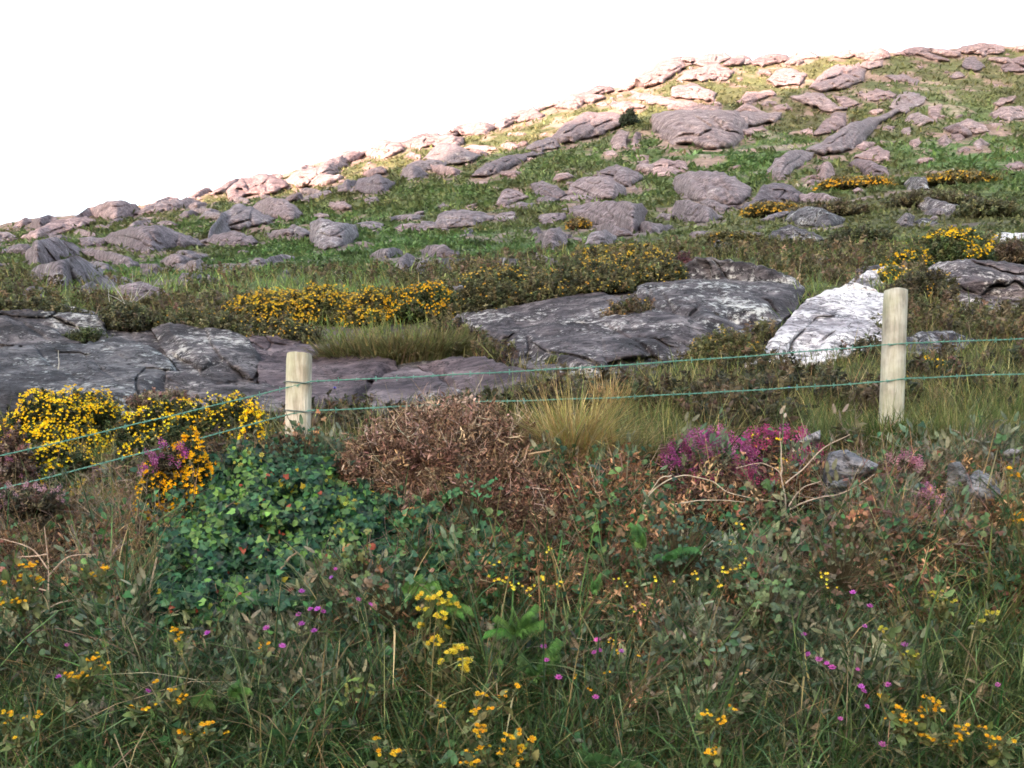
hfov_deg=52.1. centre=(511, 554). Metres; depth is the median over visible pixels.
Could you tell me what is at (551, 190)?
rock
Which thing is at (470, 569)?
undergrowth
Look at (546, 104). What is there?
rock
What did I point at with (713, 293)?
rock outcrop
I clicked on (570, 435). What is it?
grass tussock
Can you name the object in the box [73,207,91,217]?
rock
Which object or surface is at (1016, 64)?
rock
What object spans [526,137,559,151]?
rock
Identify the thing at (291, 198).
stone
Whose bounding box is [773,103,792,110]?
rock
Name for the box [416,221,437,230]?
rock
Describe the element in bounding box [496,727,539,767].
yellow wildflower
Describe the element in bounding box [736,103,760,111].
stone
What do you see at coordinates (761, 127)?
rock
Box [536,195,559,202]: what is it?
rock
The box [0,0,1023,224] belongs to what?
sky
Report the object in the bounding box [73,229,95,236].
stone
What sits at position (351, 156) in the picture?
rock
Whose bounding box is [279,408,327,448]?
bramble
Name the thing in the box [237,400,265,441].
gorse bush
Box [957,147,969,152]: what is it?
stone
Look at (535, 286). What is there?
heath mat
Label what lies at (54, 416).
gorse bush
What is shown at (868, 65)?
rock
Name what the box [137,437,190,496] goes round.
heather clump
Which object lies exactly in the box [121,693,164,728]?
yellow wildflower
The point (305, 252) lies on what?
hillside tussocks
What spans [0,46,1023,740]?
hillside
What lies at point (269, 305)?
gorse bush
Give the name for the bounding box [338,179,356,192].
rock
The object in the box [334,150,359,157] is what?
rock
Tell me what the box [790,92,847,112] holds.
rock
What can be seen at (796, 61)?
stone
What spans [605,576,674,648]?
yellow flowers
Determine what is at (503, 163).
rock
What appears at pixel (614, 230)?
rock
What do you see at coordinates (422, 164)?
rock
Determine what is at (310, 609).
knapweed
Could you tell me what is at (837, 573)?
bramble
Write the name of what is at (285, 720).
grass tussock
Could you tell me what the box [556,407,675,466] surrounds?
grass tussock
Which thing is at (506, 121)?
rock
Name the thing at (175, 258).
stone
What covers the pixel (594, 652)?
knapweed
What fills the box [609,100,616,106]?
rock
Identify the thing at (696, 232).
stone
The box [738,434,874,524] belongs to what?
bare branch
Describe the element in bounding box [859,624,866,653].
knapweed
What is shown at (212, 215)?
stone
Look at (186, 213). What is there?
stone
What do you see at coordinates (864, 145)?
rock
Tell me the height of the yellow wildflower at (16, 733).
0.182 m
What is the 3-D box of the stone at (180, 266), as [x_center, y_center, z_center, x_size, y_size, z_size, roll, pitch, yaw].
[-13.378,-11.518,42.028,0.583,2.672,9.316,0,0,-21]
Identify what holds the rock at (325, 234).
on the hillside
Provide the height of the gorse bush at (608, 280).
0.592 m
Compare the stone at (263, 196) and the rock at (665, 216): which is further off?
the stone at (263, 196)
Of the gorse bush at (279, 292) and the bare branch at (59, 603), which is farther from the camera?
the gorse bush at (279, 292)
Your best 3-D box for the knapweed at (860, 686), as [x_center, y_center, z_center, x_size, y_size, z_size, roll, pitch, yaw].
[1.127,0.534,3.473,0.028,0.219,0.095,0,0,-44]
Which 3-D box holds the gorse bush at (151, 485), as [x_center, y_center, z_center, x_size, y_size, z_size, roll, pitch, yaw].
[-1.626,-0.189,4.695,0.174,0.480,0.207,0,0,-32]
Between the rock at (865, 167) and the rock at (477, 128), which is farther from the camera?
the rock at (477, 128)
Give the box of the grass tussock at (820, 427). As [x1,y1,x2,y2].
[732,390,887,455]
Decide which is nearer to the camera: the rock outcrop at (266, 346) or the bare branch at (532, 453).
the bare branch at (532, 453)
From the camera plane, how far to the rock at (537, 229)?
59.19 m
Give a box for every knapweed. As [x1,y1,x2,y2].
[50,674,62,732]
[65,643,76,674]
[69,699,80,757]
[144,689,151,747]
[204,630,219,679]
[262,625,270,672]
[274,643,285,703]
[292,612,303,661]
[296,621,310,662]
[298,588,317,643]
[307,607,312,652]
[311,628,320,676]
[314,606,328,664]
[317,609,327,662]
[329,575,337,629]
[353,597,360,655]
[362,602,372,654]
[538,658,548,717]
[540,644,557,701]
[555,674,565,729]
[589,648,601,707]
[590,637,601,686]
[590,650,601,706]
[592,694,609,745]
[613,649,625,707]
[795,651,810,707]
[801,632,809,674]
[805,656,822,705]
[812,661,829,720]
[828,665,840,726]
[829,716,843,762]
[837,590,854,644]
[840,683,864,744]
[854,668,861,722]
[854,704,868,758]
[858,689,868,743]
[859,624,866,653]
[865,603,872,655]
[877,741,886,767]
[880,682,890,735]
[991,682,1000,724]
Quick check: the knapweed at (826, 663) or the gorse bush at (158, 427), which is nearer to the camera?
the knapweed at (826, 663)
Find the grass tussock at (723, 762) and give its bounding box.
[650,743,771,767]
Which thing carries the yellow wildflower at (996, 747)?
on the bank grass at (548, 752)
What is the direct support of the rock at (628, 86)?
on the hillside
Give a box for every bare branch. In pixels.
[2,527,90,601]
[41,598,82,613]
[108,275,160,305]
[528,450,550,455]
[641,475,775,526]
[698,540,734,575]
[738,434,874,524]
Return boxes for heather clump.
[0,420,42,493]
[0,479,68,533]
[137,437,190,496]
[657,423,761,476]
[673,249,694,264]
[732,423,826,469]
[871,447,945,496]
[910,481,951,524]
[991,238,1023,264]
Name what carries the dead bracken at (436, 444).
on the bank grass at (548, 752)
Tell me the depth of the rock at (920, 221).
39.48 m
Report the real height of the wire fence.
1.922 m
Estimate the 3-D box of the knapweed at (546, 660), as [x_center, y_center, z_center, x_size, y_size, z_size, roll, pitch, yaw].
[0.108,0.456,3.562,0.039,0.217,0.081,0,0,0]
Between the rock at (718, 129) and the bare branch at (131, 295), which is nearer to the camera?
the bare branch at (131, 295)
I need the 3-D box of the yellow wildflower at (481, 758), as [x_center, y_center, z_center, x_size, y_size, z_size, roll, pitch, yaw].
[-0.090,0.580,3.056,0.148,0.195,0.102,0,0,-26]
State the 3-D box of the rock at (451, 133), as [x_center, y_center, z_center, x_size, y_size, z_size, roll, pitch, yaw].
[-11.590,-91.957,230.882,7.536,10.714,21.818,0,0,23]
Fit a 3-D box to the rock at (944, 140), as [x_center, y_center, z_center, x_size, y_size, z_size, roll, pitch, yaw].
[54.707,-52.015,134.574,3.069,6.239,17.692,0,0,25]
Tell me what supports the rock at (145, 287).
on the hillside
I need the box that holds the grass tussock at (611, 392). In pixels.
[569,367,644,412]
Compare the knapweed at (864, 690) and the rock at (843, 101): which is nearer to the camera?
the knapweed at (864, 690)
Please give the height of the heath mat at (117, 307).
0.445 m
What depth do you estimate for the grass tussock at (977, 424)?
4.92 m
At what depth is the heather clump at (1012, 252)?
17.07 m
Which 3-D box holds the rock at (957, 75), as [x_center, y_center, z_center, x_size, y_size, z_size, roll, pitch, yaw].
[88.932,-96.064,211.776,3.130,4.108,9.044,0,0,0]
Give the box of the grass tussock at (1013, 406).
[953,389,1023,428]
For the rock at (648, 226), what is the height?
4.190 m
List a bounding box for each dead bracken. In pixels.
[322,383,586,563]
[662,455,793,506]
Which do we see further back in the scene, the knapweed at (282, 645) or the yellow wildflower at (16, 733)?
the knapweed at (282, 645)
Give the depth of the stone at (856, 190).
73.65 m
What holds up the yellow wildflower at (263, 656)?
on the bank grass at (548, 752)
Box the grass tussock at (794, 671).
[691,610,893,749]
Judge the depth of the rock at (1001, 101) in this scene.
181.77 m
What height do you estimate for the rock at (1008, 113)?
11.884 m
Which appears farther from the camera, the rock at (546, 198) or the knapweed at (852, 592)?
the rock at (546, 198)
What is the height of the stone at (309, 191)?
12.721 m
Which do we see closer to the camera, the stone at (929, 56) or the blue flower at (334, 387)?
the blue flower at (334, 387)
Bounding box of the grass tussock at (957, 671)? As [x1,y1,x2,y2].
[801,605,1023,766]
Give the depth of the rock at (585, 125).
176.04 m
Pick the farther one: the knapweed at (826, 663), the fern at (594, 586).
the fern at (594, 586)
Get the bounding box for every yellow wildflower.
[0,558,47,626]
[0,702,42,756]
[56,652,110,706]
[69,564,114,603]
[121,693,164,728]
[146,637,193,725]
[165,623,191,655]
[170,717,228,764]
[252,637,274,666]
[360,736,415,767]
[424,693,455,728]
[457,719,505,767]
[461,679,520,738]
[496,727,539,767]
[688,701,737,739]
[699,744,727,767]
[876,688,944,750]
[878,625,922,680]
[917,717,974,763]
[922,582,957,631]
[967,602,999,640]
[974,721,1023,767]
[1004,466,1023,554]
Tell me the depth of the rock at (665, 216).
70.27 m
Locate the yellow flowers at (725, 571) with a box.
[685,522,886,619]
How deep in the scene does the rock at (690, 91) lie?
194.88 m
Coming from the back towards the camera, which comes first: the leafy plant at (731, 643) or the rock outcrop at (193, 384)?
the rock outcrop at (193, 384)
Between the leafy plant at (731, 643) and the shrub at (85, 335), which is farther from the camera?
the shrub at (85, 335)
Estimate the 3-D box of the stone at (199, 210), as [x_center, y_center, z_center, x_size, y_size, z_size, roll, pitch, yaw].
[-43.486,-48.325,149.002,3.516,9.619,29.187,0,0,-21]
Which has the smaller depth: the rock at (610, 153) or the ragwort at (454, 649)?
the ragwort at (454, 649)
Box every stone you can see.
[6,244,30,254]
[49,234,67,239]
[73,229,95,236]
[110,218,122,223]
[140,263,163,273]
[140,269,155,276]
[157,221,177,226]
[160,254,192,266]
[173,263,184,269]
[176,250,196,254]
[179,210,198,217]
[185,253,208,259]
[188,202,206,208]
[190,208,220,214]
[199,211,220,219]
[232,196,250,203]
[260,194,271,198]
[269,228,293,236]
[285,192,302,201]
[296,188,321,194]
[312,174,343,186]
[314,213,329,218]
[328,201,351,210]
[354,241,369,246]
[363,166,386,176]
[371,247,402,258]
[406,152,420,159]
[430,164,459,176]
[464,145,496,151]
[469,149,488,154]
[500,170,519,176]
[501,142,519,149]
[518,141,527,146]
[527,252,556,268]
[553,172,573,181]
[584,94,605,103]
[597,102,608,106]
[614,102,633,111]
[616,101,644,108]
[630,92,651,98]
[636,163,654,173]
[689,231,710,237]
[710,101,721,105]
[717,77,729,80]
[722,58,744,66]
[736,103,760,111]
[743,129,752,135]
[757,70,770,75]
[761,211,788,220]
[762,101,776,105]
[784,57,804,65]
[799,430,820,459]
[802,175,819,179]
[805,179,819,185]
[822,450,877,497]
[825,477,853,523]
[853,50,868,59]
[853,187,862,193]
[856,265,879,273]
[869,109,882,115]
[917,52,949,61]
[917,157,932,163]
[924,208,946,215]
[929,47,960,57]
[942,124,971,137]
[944,462,969,521]
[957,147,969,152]
[963,470,1000,523]
[988,57,1011,63]
[997,449,1021,485]
[1015,45,1023,51]
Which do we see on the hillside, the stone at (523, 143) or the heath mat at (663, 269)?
the stone at (523, 143)
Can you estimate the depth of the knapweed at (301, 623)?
3.68 m
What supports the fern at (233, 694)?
on the hillside
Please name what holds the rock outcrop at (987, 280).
on the hillside
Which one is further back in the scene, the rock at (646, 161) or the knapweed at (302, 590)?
the rock at (646, 161)
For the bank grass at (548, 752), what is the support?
on the hillside
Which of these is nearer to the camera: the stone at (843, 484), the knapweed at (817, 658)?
the knapweed at (817, 658)
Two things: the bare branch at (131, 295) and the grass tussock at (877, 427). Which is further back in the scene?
the bare branch at (131, 295)
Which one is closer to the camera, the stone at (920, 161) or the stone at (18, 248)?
the stone at (18, 248)
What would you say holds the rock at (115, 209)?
on the hillside
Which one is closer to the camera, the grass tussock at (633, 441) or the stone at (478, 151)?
the grass tussock at (633, 441)
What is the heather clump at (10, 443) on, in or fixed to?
on the hillside
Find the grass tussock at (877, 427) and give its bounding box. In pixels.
[831,406,970,453]
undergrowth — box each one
[0,405,1023,767]
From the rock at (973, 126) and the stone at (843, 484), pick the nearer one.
the stone at (843, 484)
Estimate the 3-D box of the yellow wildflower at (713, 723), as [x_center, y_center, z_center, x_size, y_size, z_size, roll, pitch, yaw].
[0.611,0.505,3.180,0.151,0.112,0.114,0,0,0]
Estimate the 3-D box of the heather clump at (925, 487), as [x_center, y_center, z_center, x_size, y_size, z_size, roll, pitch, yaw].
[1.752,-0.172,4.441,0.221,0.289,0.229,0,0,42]
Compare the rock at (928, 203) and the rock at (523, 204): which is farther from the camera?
the rock at (523, 204)
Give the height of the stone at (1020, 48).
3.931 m
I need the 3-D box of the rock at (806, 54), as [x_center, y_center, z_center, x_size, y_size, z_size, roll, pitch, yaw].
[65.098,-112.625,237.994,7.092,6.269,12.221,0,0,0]
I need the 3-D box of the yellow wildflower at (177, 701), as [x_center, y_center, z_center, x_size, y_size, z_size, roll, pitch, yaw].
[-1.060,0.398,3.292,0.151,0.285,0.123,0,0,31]
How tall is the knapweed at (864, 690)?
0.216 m
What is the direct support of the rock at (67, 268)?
on the hillside
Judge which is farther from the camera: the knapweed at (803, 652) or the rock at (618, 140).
the rock at (618, 140)
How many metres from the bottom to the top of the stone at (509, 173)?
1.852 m
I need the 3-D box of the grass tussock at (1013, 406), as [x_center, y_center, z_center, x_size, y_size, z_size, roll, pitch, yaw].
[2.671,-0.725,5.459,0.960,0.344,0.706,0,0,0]
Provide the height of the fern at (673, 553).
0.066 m
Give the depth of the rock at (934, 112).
172.73 m
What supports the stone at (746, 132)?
on the hillside
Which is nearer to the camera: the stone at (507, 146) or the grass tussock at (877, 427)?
the grass tussock at (877, 427)
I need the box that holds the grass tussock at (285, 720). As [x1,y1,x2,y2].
[213,685,375,759]
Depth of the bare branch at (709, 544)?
4.08 m
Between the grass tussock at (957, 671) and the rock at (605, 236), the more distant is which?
the rock at (605, 236)
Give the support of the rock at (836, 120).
on the hillside
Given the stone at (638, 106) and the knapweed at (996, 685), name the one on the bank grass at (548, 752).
the knapweed at (996, 685)
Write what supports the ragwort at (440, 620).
on the bank grass at (548, 752)
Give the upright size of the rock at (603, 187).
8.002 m
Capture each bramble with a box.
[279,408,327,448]
[323,563,444,628]
[327,529,405,577]
[334,674,375,725]
[615,477,747,592]
[728,569,804,628]
[760,478,917,606]
[846,504,869,543]
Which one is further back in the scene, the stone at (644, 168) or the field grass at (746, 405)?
the stone at (644, 168)
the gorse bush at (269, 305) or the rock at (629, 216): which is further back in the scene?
the rock at (629, 216)
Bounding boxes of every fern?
[72,759,94,767]
[191,689,216,712]
[228,679,253,701]
[268,716,315,751]
[401,574,440,601]
[434,595,474,620]
[481,603,546,640]
[518,637,564,683]
[571,745,642,767]
[590,573,602,594]
[628,522,646,549]
[653,546,701,561]
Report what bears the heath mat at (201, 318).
on the rock outcrop at (216, 356)
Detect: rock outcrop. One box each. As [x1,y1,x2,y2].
[0,304,108,346]
[0,329,534,431]
[0,336,176,420]
[151,322,261,384]
[164,370,282,416]
[247,326,301,360]
[257,344,397,421]
[361,365,477,417]
[417,356,543,405]
[426,389,478,406]
[451,285,715,378]
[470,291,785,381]
[635,257,804,340]
[745,283,883,367]
[848,265,906,287]
[906,330,973,356]
[928,258,1023,314]
[985,232,1023,240]
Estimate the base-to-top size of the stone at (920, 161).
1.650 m
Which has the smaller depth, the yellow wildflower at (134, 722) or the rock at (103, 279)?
the yellow wildflower at (134, 722)
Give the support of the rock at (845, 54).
on the hillside
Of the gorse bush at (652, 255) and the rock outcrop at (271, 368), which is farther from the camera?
the gorse bush at (652, 255)
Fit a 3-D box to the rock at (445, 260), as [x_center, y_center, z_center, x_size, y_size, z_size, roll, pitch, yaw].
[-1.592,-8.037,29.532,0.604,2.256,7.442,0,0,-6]
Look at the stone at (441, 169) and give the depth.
149.62 m
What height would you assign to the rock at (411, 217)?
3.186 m
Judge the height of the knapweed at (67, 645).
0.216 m
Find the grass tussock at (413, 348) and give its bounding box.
[295,321,488,364]
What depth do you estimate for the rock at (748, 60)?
233.82 m
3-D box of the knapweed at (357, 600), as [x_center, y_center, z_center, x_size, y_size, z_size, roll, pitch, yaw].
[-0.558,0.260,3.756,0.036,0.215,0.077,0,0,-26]
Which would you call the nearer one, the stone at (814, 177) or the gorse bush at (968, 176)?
the gorse bush at (968, 176)
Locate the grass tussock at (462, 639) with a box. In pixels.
[349,560,575,690]
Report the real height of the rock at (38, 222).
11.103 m
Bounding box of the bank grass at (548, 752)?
[0,396,1023,767]
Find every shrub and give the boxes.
[61,326,113,343]
[101,307,151,331]
[599,294,655,316]
[690,227,777,245]
[786,197,873,215]
[826,223,895,244]
[876,264,961,302]
[879,188,982,207]
[949,195,1023,218]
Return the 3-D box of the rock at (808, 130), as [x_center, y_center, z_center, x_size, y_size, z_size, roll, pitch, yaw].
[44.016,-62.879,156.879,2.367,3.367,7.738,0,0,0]
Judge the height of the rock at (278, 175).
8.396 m
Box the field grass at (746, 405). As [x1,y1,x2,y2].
[0,325,1023,518]
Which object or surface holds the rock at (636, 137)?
on the hillside
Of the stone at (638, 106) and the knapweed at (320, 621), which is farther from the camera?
the stone at (638, 106)
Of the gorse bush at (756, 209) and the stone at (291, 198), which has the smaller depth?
the gorse bush at (756, 209)
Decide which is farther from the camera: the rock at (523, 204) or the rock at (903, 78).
the rock at (903, 78)
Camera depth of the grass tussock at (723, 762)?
3.43 m
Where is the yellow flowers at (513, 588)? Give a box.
[487,546,564,622]
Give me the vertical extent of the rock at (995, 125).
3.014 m
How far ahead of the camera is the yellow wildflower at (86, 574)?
3.75 m
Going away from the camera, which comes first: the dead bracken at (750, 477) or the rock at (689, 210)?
the dead bracken at (750, 477)
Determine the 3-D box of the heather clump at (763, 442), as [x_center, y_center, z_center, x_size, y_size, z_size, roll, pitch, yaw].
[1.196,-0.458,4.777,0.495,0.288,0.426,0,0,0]
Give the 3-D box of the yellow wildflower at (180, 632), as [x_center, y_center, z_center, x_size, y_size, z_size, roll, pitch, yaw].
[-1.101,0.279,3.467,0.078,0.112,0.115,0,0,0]
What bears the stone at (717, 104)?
on the hillside
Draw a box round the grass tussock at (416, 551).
[351,525,452,581]
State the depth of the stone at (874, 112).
176.55 m
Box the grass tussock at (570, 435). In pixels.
[469,365,689,472]
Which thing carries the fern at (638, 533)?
on the hillside
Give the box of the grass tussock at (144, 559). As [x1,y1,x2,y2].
[80,522,200,591]
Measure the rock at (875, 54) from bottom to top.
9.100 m
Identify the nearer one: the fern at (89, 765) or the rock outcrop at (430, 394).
the fern at (89, 765)
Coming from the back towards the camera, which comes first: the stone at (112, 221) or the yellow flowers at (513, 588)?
the stone at (112, 221)
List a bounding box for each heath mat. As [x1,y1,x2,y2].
[0,295,91,313]
[90,300,161,326]
[146,303,251,331]
[232,313,331,344]
[450,269,517,317]
[505,267,577,305]
[624,254,689,284]
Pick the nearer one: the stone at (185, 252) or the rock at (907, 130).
the stone at (185, 252)
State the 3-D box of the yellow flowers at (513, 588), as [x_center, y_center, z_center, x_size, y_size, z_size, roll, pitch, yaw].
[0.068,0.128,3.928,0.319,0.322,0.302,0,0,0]
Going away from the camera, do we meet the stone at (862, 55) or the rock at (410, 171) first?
the rock at (410, 171)
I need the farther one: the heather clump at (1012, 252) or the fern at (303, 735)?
the heather clump at (1012, 252)
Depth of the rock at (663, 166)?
115.55 m
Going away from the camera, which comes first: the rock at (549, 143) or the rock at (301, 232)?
the rock at (301, 232)
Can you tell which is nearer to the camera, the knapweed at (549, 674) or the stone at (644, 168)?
the knapweed at (549, 674)
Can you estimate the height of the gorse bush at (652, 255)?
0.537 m
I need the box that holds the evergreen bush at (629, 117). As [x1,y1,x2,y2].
[619,107,640,125]
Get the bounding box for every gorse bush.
[0,384,129,453]
[23,439,104,500]
[112,395,227,461]
[131,460,167,535]
[153,426,220,512]
[200,389,275,441]
[221,286,308,323]
[225,288,305,306]
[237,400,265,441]
[285,280,351,326]
[334,288,361,300]
[336,283,402,327]
[382,279,458,324]
[451,263,554,291]
[543,253,635,286]
[543,351,568,364]
[564,216,593,229]
[565,260,647,294]
[570,242,669,256]
[630,246,694,266]
[682,323,766,364]
[739,199,805,218]
[812,172,898,190]
[875,261,912,283]
[876,245,936,268]
[902,225,1009,263]
[906,353,947,376]
[922,167,1008,186]
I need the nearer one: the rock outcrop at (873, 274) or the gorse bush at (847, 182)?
the rock outcrop at (873, 274)
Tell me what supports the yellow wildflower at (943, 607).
on the bank grass at (548, 752)
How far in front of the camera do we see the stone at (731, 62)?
227.16 m
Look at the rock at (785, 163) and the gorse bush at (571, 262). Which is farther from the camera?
the rock at (785, 163)
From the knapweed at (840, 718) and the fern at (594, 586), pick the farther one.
the fern at (594, 586)
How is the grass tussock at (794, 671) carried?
on the hillside
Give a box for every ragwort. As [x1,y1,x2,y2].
[415,590,461,735]
[432,643,473,737]
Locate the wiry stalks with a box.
[0,392,1023,767]
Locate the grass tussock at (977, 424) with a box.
[867,394,1023,456]
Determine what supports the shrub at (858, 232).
on the hillside
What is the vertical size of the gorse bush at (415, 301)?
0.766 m
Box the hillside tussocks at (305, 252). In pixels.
[0,48,1023,275]
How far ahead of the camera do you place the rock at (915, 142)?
130.27 m
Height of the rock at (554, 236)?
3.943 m
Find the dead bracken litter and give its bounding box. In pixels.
[0,426,1023,767]
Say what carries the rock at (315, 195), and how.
on the hillside
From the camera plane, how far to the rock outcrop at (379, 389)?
9.00 m
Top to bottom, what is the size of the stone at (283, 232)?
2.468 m
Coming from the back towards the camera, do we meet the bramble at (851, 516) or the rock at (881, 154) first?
the rock at (881, 154)
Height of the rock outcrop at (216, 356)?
1.285 m
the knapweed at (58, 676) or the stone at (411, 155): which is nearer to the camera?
the knapweed at (58, 676)
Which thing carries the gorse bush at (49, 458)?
on the hillside
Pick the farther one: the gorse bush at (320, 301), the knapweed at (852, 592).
the gorse bush at (320, 301)
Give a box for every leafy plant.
[1,603,82,666]
[438,739,477,767]
[709,631,753,674]
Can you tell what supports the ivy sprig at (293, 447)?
on the hillside
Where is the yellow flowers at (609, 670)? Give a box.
[571,637,640,722]
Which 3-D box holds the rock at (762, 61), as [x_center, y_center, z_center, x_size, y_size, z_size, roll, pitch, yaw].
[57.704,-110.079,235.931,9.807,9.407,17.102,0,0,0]
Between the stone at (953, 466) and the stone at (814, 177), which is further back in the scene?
the stone at (814, 177)
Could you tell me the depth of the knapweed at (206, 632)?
3.68 m
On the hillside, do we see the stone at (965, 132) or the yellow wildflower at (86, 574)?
the stone at (965, 132)
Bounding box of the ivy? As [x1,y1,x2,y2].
[52,437,520,713]
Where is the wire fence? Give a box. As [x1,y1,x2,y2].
[0,287,1023,488]
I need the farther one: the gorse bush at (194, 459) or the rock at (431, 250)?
the rock at (431, 250)
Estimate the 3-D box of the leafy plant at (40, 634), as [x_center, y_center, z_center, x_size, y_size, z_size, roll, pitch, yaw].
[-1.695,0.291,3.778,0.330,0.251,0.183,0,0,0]
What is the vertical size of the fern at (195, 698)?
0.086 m
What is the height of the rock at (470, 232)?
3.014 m
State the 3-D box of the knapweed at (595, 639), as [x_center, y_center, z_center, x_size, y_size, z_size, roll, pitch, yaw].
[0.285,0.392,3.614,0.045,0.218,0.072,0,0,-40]
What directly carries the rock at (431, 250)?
on the hillside
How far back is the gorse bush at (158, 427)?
6.61 m
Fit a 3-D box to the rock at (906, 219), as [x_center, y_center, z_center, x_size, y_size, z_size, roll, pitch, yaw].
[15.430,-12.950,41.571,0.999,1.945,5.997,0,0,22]
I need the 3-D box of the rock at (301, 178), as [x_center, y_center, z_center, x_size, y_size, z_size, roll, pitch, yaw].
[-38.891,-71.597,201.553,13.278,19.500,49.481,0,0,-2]
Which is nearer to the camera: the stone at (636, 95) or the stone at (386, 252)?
the stone at (386, 252)
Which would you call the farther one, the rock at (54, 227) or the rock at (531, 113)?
the rock at (531, 113)
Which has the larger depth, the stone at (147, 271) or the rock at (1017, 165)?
the rock at (1017, 165)
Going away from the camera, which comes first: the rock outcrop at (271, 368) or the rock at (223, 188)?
the rock outcrop at (271, 368)
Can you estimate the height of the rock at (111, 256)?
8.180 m
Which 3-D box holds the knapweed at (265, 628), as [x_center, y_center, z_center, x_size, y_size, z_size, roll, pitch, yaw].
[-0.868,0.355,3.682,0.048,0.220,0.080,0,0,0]
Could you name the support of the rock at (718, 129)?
on the hillside
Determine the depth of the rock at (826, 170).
98.00 m
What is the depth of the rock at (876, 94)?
186.19 m
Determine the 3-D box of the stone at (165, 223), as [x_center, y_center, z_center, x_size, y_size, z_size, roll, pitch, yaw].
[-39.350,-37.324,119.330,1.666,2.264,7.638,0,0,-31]
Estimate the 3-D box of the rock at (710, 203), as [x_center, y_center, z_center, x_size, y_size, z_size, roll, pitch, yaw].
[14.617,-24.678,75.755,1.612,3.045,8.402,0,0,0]
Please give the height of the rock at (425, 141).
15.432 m
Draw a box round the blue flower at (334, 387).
[333,386,349,429]
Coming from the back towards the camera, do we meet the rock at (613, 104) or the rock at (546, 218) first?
the rock at (613, 104)
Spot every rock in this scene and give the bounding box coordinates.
[0,232,17,241]
[13,217,31,228]
[21,216,95,240]
[24,286,46,296]
[25,236,81,264]
[29,215,57,228]
[31,256,104,287]
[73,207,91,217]
[77,275,133,294]
[79,236,107,247]
[79,271,93,285]
[81,248,139,267]
[89,200,140,220]
[90,261,114,270]
[103,225,205,253]
[113,281,167,302]
[115,386,198,409]
[129,220,150,225]
[133,197,199,214]
[150,196,178,204]
[178,273,201,284]
[184,258,208,272]
[189,187,212,199]
[206,231,257,246]
[207,203,275,238]
[210,178,239,195]
[226,174,288,200]
[250,254,294,265]
[253,197,302,221]
[270,173,283,178]
[284,155,347,187]
[289,224,309,237]
[297,164,312,170]
[301,190,331,202]
[309,218,358,250]
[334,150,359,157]
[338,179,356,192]
[343,151,364,164]
[355,174,394,193]
[357,221,383,229]
[363,196,379,203]
[365,139,404,158]
[389,214,423,220]
[395,224,412,231]
[395,253,415,269]
[401,132,438,147]
[401,163,428,179]
[404,159,447,170]
[411,135,463,149]
[415,260,428,273]
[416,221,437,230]
[420,244,459,257]
[423,143,482,164]
[435,209,494,228]
[441,128,462,135]
[442,257,464,269]
[449,122,495,135]
[461,228,473,236]
[470,151,543,176]
[491,257,526,268]
[493,188,528,206]
[493,211,515,221]
[495,112,519,129]
[504,201,534,208]
[515,106,544,122]
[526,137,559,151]
[531,180,565,198]
[531,227,541,237]
[535,227,567,249]
[536,99,560,111]
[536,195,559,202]
[537,212,566,223]
[551,112,620,143]
[554,91,585,109]
[561,195,599,202]
[562,200,647,235]
[566,175,625,199]
[585,85,614,94]
[585,229,616,245]
[592,222,632,236]
[596,164,642,186]
[603,150,616,155]
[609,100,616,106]
[610,130,629,149]
[617,72,642,91]
[631,132,640,147]
[634,56,685,87]
[637,94,676,105]
[637,159,648,163]
[639,221,672,233]
[651,109,781,149]
[651,158,687,176]
[656,213,673,219]
[666,100,721,109]
[671,82,716,101]
[671,199,722,222]
[672,170,751,205]
[676,63,734,81]
[681,56,695,66]
[693,52,731,66]
[699,198,732,212]
[730,54,751,64]
[736,90,776,103]
[737,183,802,210]
[748,125,767,132]
[751,53,788,67]
[766,67,806,86]
[767,150,814,180]
[769,225,823,242]
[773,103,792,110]
[785,206,844,227]
[789,50,819,59]
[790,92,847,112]
[799,192,839,202]
[800,127,812,134]
[805,109,899,155]
[808,62,866,92]
[812,111,845,135]
[814,161,834,181]
[833,49,855,58]
[833,95,861,106]
[848,158,888,175]
[854,145,889,161]
[856,141,875,151]
[859,88,896,101]
[860,59,883,69]
[863,48,890,60]
[883,125,894,129]
[884,74,919,84]
[889,92,925,113]
[893,46,931,56]
[896,213,914,226]
[901,127,910,134]
[904,177,928,189]
[905,112,935,125]
[907,138,920,147]
[913,218,937,226]
[917,197,959,214]
[928,104,941,121]
[937,134,951,146]
[949,71,965,78]
[951,133,965,140]
[955,42,995,54]
[956,118,990,133]
[962,56,984,71]
[973,43,1004,57]
[973,138,988,147]
[989,123,1002,128]
[990,106,1023,121]
[993,95,1015,106]
[1001,55,1023,72]
[1004,161,1023,169]
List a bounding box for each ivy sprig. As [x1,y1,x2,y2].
[251,409,353,461]
[438,466,529,524]
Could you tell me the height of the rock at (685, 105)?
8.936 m
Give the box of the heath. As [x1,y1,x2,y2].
[0,225,1023,361]
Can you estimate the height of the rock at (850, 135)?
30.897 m
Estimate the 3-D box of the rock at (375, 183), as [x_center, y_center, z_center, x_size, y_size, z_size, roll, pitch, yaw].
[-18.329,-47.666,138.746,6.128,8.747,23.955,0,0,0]
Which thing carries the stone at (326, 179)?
on the hillside
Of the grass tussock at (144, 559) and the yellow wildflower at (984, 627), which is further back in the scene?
the grass tussock at (144, 559)
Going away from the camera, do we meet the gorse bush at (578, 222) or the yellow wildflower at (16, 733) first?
the yellow wildflower at (16, 733)
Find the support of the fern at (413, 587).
on the hillside
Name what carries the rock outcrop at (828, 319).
on the hillside
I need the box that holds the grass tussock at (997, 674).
[942,623,1023,746]

